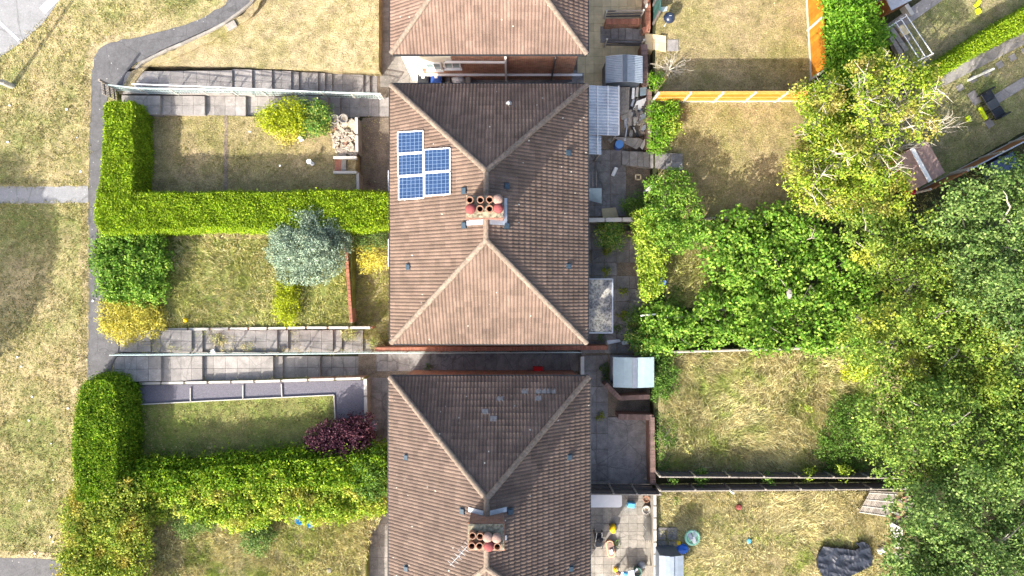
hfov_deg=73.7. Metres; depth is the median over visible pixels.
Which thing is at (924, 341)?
tree
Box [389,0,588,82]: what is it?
brick house
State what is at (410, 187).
solar panel
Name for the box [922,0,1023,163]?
short grass
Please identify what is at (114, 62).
footpath
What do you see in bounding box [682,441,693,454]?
weed
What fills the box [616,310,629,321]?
fern
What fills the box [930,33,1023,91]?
path
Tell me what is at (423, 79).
wheelie bin
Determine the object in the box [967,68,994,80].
clothes post
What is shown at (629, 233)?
garden wall
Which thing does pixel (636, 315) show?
bramble
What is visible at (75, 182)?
verge grass
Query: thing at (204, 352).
garden wall
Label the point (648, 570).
slab
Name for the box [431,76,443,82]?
wheelie bin
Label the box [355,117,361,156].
garden wall
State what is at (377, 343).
weed
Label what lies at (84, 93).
verge grass
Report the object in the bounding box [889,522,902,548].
board
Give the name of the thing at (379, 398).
paving
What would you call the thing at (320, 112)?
bush
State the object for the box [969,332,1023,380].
tree
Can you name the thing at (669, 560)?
metal shed
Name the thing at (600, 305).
flat roof extension
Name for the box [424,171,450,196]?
solar panel
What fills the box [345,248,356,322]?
garden wall
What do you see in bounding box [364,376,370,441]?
garden wall
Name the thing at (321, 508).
bush
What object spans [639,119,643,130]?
scrap piece
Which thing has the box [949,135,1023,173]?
timber fence
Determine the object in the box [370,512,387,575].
paving
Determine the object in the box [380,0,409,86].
paving
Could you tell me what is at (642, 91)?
panel
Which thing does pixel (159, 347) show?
step weeds
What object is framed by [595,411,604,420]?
fern
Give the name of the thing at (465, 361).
paving
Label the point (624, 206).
bush
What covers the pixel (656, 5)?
panel fence
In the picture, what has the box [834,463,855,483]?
bramble
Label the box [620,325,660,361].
bush
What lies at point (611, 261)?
paving
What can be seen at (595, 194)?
loose board
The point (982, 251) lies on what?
tree
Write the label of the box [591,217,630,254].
bush
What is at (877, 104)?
tree
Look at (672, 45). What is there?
paving
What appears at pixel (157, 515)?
bush
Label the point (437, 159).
solar panel
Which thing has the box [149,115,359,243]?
front lawn
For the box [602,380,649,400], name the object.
garden wall
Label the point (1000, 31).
hedge
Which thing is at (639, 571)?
plant pot
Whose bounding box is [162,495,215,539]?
bush
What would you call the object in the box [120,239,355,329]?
front lawn
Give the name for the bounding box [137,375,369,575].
front lawn
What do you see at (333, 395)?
border edging
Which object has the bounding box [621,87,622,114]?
plank
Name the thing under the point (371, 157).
dead weeds
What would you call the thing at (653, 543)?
garden wall
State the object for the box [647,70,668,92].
bush
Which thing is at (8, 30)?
painted line
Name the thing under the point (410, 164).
solar panel
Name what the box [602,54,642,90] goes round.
metal shed
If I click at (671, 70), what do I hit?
dead bush
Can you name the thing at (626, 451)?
concrete yard
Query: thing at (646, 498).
plant pot
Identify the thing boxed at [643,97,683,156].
bush
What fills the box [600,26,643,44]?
steps
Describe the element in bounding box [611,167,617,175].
roll
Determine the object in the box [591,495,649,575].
paving
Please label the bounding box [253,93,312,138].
bush
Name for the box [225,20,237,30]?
concrete block
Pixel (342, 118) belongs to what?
plant pot
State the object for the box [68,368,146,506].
hedge
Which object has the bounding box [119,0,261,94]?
grass verge
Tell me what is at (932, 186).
timber fence
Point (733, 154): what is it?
short grass
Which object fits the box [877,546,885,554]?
stone block
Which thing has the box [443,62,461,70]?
window
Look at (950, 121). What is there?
dead branch
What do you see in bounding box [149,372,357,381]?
step weeds
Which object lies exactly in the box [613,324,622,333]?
fern
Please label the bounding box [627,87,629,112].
plank
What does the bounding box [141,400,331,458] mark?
short grass
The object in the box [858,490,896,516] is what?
slatted sheet
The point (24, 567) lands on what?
footpath
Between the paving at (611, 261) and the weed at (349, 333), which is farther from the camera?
the paving at (611, 261)
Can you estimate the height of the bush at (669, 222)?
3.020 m
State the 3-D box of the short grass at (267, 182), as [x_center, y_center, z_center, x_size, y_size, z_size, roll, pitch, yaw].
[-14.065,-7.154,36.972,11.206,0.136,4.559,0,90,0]
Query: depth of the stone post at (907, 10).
36.60 m
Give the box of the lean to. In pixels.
[589,85,618,160]
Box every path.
[886,0,941,29]
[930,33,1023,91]
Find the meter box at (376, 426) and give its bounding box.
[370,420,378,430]
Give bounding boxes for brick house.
[387,370,590,575]
[388,83,588,344]
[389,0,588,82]
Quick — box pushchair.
[593,530,603,548]
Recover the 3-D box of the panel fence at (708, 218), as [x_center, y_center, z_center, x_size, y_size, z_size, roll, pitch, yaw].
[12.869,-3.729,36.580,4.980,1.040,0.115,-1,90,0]
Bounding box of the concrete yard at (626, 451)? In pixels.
[608,417,649,483]
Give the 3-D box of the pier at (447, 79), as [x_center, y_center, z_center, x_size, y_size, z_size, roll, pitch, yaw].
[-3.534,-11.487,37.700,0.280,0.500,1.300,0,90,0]
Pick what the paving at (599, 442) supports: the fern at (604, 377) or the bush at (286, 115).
the fern at (604, 377)
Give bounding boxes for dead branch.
[895,129,932,154]
[931,110,971,132]
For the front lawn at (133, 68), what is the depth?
36.79 m
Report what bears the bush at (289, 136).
on the front lawn at (208, 151)
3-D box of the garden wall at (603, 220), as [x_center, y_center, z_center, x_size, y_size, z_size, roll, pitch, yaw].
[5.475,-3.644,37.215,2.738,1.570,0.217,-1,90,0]
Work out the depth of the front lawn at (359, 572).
37.00 m
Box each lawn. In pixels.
[111,491,364,575]
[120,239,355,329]
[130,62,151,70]
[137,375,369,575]
[143,0,330,73]
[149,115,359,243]
[328,0,381,75]
[655,0,810,92]
[656,102,825,220]
[656,491,910,575]
[657,347,914,474]
[665,243,737,307]
[873,45,1023,192]
[904,0,1023,100]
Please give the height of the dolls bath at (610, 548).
0.355 m
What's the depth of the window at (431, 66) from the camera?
35.59 m
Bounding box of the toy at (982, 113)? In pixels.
[978,107,987,119]
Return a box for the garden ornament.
[306,159,313,165]
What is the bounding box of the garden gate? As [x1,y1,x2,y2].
[98,79,116,99]
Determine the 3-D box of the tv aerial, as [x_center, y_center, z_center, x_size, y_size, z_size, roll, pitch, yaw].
[-2.189,11.174,29.230,0.397,1.400,1.205,41,90,0]
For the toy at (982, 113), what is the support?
on the lawn at (1013, 103)
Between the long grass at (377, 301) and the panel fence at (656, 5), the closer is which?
the panel fence at (656, 5)
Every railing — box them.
[603,9,644,18]
[603,38,644,47]
[643,0,647,8]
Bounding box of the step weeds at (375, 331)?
[360,319,388,347]
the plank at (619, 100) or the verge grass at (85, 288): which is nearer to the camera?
the verge grass at (85, 288)
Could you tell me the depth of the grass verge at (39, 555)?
36.49 m
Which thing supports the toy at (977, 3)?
on the lawn at (942, 15)
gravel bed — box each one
[361,117,388,192]
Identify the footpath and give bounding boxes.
[0,186,87,203]
[0,558,65,575]
[87,0,249,379]
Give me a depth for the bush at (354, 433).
35.70 m
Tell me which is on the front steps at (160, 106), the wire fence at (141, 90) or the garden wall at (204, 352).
the wire fence at (141, 90)
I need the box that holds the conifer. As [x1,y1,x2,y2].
[262,199,353,286]
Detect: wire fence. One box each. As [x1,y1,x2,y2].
[106,84,384,99]
[109,350,581,355]
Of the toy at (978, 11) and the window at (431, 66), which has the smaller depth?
the window at (431, 66)
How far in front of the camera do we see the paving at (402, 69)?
37.96 m
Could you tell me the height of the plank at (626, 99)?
0.360 m
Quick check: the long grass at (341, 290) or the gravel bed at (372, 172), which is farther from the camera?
the gravel bed at (372, 172)
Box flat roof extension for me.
[589,278,612,332]
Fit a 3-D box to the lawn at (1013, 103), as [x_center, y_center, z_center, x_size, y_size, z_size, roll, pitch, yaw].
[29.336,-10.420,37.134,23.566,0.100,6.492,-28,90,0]
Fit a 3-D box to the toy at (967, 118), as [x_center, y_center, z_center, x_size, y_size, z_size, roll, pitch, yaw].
[24.729,-9.147,36.975,0.200,0.150,0.350,-25,90,0]
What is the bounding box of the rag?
[787,289,791,298]
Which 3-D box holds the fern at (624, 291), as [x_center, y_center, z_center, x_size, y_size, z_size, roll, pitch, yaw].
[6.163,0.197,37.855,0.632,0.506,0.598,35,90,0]
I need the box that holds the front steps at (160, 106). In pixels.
[122,95,359,117]
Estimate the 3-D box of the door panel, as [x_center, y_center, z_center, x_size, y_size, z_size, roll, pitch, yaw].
[7.028,-10.013,37.165,0.989,0.330,0.400,-20,90,0]
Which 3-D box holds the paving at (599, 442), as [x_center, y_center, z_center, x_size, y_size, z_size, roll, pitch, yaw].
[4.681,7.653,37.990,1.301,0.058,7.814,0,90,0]
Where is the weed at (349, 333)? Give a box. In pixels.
[339,328,359,341]
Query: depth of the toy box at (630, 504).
37.66 m
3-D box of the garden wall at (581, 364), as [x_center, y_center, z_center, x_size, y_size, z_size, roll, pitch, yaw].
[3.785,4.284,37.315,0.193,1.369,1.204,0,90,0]
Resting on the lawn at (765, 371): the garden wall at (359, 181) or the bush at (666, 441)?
the bush at (666, 441)
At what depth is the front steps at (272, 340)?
37.08 m
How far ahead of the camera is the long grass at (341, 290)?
36.94 m
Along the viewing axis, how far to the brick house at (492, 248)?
31.54 m
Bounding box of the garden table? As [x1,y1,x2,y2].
[616,567,634,575]
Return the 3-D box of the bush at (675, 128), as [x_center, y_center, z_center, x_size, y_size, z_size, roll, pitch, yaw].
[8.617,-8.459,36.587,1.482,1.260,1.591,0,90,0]
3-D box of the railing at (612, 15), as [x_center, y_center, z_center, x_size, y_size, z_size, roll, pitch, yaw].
[6.079,-14.897,37.150,2.071,1.100,0.092,-1,90,0]
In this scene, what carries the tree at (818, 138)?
on the lawn at (710, 161)
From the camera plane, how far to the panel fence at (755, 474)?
36.11 m
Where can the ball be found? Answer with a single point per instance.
(641, 564)
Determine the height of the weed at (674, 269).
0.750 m
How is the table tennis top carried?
on the paving at (629, 533)
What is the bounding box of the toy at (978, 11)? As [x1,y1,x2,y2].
[975,8,981,14]
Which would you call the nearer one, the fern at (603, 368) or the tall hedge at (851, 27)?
the tall hedge at (851, 27)
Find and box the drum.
[613,140,623,150]
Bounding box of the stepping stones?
[956,48,1023,128]
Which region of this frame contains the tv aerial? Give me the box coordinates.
[448,543,466,563]
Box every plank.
[619,87,620,114]
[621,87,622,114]
[623,87,625,113]
[625,87,627,112]
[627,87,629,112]
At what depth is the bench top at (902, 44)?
36.65 m
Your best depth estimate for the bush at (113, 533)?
35.05 m
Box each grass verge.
[0,0,226,186]
[0,200,88,559]
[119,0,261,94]
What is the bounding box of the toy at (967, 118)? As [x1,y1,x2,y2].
[965,115,971,122]
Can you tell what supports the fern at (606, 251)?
on the paving at (611, 261)
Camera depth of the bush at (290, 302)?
36.45 m
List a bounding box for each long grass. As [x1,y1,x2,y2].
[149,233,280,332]
[280,256,350,326]
[355,256,388,346]
[884,167,1023,220]
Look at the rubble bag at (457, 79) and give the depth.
37.44 m
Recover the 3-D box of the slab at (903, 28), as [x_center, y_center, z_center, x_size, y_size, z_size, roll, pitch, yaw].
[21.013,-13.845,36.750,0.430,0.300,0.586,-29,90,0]
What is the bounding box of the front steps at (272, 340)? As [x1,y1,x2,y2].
[117,329,371,351]
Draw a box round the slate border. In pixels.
[140,380,364,418]
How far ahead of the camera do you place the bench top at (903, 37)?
36.65 m
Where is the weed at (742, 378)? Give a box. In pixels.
[736,368,749,385]
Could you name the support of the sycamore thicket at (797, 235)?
on the garden ground at (892, 16)
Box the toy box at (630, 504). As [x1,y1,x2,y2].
[626,501,634,507]
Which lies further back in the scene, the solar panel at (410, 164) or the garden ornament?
the garden ornament
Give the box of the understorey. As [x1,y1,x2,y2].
[813,60,898,235]
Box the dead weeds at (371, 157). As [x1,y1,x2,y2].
[362,115,388,190]
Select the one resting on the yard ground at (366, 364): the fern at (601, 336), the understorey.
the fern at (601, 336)
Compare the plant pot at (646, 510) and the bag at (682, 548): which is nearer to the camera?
the bag at (682, 548)
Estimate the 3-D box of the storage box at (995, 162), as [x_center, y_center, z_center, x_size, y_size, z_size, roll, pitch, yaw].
[26.086,-6.539,36.613,1.400,0.974,0.850,-27,90,0]
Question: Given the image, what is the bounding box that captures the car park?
[0,0,57,56]
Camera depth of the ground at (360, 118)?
38.02 m
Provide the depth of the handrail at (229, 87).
35.77 m
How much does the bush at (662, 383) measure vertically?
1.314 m
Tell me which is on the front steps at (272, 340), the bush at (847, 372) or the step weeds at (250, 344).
the step weeds at (250, 344)
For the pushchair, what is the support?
on the paving at (629, 533)
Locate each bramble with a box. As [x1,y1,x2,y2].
[622,285,684,355]
[666,473,678,486]
[693,466,711,487]
[762,470,774,485]
[799,467,817,483]
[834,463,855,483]
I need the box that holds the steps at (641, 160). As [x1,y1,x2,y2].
[621,151,682,171]
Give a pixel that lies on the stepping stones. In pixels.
(1009, 90)
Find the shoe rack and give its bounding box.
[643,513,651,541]
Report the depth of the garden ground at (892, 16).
37.10 m
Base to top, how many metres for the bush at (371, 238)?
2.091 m
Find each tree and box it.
[776,66,879,224]
[833,279,1023,419]
[834,194,981,321]
[840,41,953,219]
[849,369,1023,499]
[869,455,1023,575]
[917,151,1023,372]
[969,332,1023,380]
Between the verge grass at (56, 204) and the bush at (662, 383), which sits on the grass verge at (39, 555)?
the verge grass at (56, 204)
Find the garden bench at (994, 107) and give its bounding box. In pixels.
[977,86,1010,119]
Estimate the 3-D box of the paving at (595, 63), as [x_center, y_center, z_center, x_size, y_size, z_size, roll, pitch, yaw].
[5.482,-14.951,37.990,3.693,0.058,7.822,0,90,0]
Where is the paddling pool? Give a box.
[684,530,699,545]
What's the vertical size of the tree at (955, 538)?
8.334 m
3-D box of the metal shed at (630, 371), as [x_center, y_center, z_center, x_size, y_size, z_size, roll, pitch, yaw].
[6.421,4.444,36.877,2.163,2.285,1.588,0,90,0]
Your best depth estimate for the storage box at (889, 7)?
36.00 m
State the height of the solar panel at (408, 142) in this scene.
1.021 m
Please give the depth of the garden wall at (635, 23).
37.13 m
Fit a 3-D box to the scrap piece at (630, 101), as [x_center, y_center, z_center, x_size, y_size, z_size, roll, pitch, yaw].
[6.486,-10.069,37.412,0.269,0.213,0.800,10,90,0]
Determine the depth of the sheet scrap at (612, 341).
37.10 m
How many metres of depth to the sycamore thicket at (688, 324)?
35.68 m
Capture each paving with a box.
[359,97,388,116]
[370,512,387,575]
[371,378,387,498]
[376,353,583,370]
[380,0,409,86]
[398,56,465,82]
[471,70,583,82]
[577,0,641,86]
[580,224,641,352]
[584,355,607,483]
[589,150,625,215]
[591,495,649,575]
[656,527,677,546]
[667,40,677,50]
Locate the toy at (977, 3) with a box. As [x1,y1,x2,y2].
[974,0,980,6]
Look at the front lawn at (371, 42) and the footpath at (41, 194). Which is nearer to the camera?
the footpath at (41, 194)
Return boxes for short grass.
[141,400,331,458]
[152,116,353,192]
[222,3,377,71]
[675,103,803,214]
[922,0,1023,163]
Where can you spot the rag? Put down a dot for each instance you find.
(789, 293)
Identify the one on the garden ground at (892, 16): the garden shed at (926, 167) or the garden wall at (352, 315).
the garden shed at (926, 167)
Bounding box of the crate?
[533,366,542,370]
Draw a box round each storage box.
[876,0,910,17]
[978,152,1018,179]
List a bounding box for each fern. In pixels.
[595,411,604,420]
[596,333,606,342]
[597,362,609,373]
[601,247,613,257]
[601,374,609,382]
[602,266,610,276]
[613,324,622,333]
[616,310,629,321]
[618,285,628,296]
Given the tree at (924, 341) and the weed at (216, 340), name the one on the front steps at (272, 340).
the weed at (216, 340)
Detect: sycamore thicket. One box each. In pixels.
[634,253,767,357]
[694,197,849,294]
[731,242,898,362]
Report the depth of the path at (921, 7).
37.07 m
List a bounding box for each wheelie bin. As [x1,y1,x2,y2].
[418,74,430,82]
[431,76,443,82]
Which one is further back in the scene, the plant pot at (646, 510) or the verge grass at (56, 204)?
the plant pot at (646, 510)
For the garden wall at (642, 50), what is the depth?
36.88 m
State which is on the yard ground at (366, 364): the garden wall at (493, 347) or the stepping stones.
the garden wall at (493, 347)
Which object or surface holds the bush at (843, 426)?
on the lawn at (765, 371)
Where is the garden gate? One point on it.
(104, 83)
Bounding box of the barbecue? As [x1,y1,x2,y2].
[663,12,674,26]
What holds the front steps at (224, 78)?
on the ground at (360, 118)
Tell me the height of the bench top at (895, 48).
0.300 m
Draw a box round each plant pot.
[331,115,339,123]
[338,114,347,122]
[633,566,641,575]
[642,505,650,514]
[643,495,649,502]
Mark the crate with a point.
(537, 368)
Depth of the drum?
37.33 m
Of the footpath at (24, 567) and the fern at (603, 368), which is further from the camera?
the fern at (603, 368)
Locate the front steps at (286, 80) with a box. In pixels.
[232,69,377,96]
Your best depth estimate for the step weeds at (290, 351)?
37.06 m
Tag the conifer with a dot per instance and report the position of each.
(285, 244)
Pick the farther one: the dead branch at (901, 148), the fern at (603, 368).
the fern at (603, 368)
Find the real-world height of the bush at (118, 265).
2.172 m
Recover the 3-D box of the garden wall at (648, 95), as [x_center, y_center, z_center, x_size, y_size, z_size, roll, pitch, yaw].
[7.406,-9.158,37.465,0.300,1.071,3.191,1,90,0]
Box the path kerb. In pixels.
[134,0,254,69]
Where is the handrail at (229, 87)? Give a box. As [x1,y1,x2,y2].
[131,83,378,97]
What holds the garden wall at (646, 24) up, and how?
on the paving at (595, 63)
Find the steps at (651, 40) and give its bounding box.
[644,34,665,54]
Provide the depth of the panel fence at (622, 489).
36.88 m
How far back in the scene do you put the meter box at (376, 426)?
37.42 m
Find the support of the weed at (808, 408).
on the lawn at (765, 371)
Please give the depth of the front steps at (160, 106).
36.99 m
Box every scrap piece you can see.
[621,113,627,119]
[628,110,631,125]
[629,96,631,109]
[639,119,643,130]
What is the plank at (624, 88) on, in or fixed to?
on the scrap piece at (624, 116)
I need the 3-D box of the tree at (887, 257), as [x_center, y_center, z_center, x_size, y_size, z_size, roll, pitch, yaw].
[18.794,-1.527,33.728,8.520,7.028,4.640,36,90,0]
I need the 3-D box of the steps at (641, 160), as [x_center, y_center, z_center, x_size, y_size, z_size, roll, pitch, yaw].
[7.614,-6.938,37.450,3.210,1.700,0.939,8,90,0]
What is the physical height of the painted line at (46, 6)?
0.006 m
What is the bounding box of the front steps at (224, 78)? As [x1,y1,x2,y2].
[119,70,235,95]
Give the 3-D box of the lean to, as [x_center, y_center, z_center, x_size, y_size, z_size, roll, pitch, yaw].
[4.629,-8.748,36.633,1.952,2.735,3.621,0,90,0]
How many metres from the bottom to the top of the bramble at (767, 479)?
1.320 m
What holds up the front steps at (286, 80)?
on the ground at (360, 118)
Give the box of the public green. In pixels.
[0,0,221,575]
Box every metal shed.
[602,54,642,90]
[609,355,653,387]
[655,545,683,575]
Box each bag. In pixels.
[451,77,464,82]
[676,544,688,553]
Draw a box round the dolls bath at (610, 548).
[605,539,614,557]
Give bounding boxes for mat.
[602,207,618,217]
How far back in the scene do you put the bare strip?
37.01 m
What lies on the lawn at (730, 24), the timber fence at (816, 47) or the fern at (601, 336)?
the timber fence at (816, 47)
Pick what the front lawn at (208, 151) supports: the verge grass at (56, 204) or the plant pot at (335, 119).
the plant pot at (335, 119)
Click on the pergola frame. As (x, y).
(900, 18)
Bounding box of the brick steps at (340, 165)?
[333,156,357,174]
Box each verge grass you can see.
[0,179,84,188]
[0,198,82,208]
[65,204,91,540]
[77,59,92,186]
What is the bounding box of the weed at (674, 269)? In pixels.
[667,259,681,274]
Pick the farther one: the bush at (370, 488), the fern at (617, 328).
the fern at (617, 328)
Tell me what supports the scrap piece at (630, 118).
on the scrap piece
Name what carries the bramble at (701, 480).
on the garden ground at (892, 16)
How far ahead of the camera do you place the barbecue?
36.36 m
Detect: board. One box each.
[589,188,601,203]
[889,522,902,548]
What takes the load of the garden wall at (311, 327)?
on the front lawn at (322, 291)
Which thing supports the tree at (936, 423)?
on the garden ground at (892, 16)
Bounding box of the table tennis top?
[591,495,621,506]
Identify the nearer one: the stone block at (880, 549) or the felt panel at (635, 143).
the stone block at (880, 549)
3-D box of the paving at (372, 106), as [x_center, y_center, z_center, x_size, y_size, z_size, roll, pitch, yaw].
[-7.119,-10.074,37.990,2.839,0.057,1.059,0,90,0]
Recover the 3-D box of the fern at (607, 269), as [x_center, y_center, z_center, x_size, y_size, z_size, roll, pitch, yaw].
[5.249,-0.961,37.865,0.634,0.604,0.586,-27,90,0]
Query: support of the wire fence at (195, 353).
on the yard ground at (366, 364)
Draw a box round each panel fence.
[591,483,660,495]
[652,0,660,24]
[655,481,905,491]
[656,470,899,478]
[673,345,858,352]
[705,216,798,220]
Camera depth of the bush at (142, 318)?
36.20 m
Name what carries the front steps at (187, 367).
on the ground at (360, 118)
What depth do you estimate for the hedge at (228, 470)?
35.47 m
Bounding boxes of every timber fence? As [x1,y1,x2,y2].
[652,91,815,102]
[806,0,826,80]
[914,169,969,194]
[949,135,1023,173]
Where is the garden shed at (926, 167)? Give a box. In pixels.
[879,141,944,192]
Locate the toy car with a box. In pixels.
[609,523,615,532]
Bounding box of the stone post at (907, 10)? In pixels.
[899,4,913,18]
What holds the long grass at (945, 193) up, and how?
on the garden ground at (892, 16)
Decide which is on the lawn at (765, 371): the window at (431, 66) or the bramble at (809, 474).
the bramble at (809, 474)
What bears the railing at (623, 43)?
on the paving at (595, 63)
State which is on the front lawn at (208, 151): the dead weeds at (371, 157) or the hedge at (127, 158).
the hedge at (127, 158)
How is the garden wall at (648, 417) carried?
on the yard ground at (366, 364)
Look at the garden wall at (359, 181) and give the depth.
37.07 m
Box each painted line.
[0,21,18,40]
[40,0,58,12]
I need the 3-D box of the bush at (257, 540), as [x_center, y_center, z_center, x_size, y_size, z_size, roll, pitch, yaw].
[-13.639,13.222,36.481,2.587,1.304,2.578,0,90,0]
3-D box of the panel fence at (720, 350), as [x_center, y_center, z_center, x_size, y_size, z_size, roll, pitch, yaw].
[13.529,3.242,36.575,9.922,1.050,0.115,-2,90,0]
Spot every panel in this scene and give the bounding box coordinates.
[397,130,423,153]
[397,153,423,176]
[398,175,423,199]
[424,147,450,172]
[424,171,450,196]
[611,136,642,148]
[633,98,645,109]
[640,87,646,95]
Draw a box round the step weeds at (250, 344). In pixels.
[218,334,254,351]
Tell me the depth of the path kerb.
36.33 m
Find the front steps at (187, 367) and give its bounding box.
[114,355,357,381]
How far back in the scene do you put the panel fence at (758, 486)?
36.18 m
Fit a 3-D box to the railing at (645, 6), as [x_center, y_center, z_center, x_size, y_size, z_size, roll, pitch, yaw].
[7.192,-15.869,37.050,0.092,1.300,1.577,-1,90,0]
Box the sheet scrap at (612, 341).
[607,339,620,343]
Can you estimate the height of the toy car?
0.396 m
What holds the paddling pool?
on the lawn at (778, 531)
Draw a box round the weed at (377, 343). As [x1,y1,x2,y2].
[367,336,384,350]
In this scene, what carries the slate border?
on the front lawn at (289, 410)
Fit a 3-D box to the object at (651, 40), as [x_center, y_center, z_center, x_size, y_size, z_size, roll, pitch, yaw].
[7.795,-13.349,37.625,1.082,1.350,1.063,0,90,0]
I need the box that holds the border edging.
[141,384,335,419]
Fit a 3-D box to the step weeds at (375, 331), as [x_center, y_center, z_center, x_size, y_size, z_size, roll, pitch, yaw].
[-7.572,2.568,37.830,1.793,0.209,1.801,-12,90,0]
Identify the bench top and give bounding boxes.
[886,31,905,60]
[887,27,907,52]
[893,24,910,42]
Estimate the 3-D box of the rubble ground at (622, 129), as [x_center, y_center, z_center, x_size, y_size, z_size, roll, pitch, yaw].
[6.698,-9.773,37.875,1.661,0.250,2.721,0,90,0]
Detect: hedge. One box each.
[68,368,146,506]
[91,187,388,238]
[95,99,154,211]
[111,435,387,504]
[816,0,895,95]
[914,5,1023,84]
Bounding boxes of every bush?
[50,469,158,575]
[82,231,176,309]
[95,297,171,347]
[127,492,176,527]
[133,466,387,535]
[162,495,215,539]
[236,519,280,557]
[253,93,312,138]
[268,117,304,148]
[269,277,305,327]
[295,95,337,141]
[301,410,376,463]
[345,231,388,251]
[348,439,387,506]
[352,236,387,274]
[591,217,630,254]
[618,189,651,217]
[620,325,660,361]
[628,205,671,304]
[638,165,707,256]
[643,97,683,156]
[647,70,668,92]
[650,349,682,404]
[650,407,680,471]
[652,50,692,83]
[660,115,686,141]
[808,389,884,479]
[837,354,883,383]
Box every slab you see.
[645,566,651,575]
[898,24,908,37]
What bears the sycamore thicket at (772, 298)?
on the garden ground at (892, 16)
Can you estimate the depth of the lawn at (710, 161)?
37.08 m
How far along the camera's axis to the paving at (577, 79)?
37.96 m
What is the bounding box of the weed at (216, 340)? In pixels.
[208,332,227,347]
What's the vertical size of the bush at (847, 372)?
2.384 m
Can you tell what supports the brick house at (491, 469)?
on the yard ground at (366, 364)
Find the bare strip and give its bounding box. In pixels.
[223,115,228,189]
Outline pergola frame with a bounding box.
[889,14,933,62]
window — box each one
[425,62,443,71]
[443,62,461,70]
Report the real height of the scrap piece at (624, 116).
0.178 m
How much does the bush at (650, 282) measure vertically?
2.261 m
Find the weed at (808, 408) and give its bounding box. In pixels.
[799,404,813,415]
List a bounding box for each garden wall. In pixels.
[123,352,285,353]
[139,375,366,384]
[145,326,375,329]
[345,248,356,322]
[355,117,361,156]
[356,173,362,189]
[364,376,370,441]
[375,344,607,351]
[579,354,583,374]
[589,217,637,223]
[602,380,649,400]
[604,18,640,28]
[615,411,655,484]
[622,231,636,235]
[638,44,647,87]
[640,0,650,35]
[643,89,651,151]
[649,496,656,575]
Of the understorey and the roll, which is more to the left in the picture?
the roll
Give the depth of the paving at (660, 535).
37.03 m
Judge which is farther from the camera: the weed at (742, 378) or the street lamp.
the weed at (742, 378)
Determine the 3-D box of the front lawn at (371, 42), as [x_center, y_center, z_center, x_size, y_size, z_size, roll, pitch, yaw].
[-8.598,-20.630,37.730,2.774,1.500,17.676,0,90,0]
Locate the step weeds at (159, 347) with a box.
[124,343,192,352]
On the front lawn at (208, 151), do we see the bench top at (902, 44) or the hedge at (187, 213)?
the hedge at (187, 213)
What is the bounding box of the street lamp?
[0,79,14,88]
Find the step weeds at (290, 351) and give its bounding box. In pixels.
[132,347,365,356]
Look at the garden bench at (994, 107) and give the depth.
36.64 m
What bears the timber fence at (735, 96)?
on the garden ground at (892, 16)
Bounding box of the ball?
[638,561,645,568]
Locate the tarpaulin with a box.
[816,540,872,575]
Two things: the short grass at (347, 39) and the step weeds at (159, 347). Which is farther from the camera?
the short grass at (347, 39)
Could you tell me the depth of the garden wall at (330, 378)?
36.81 m
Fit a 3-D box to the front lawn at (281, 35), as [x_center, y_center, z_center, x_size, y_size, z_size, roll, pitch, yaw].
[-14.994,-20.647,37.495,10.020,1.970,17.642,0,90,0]
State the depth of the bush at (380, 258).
36.63 m
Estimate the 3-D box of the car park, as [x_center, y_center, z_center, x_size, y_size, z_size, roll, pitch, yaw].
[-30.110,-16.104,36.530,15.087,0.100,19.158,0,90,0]
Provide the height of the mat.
0.030 m
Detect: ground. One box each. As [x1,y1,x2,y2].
[286,95,376,367]
[358,0,649,557]
[617,87,647,136]
[650,0,1023,575]

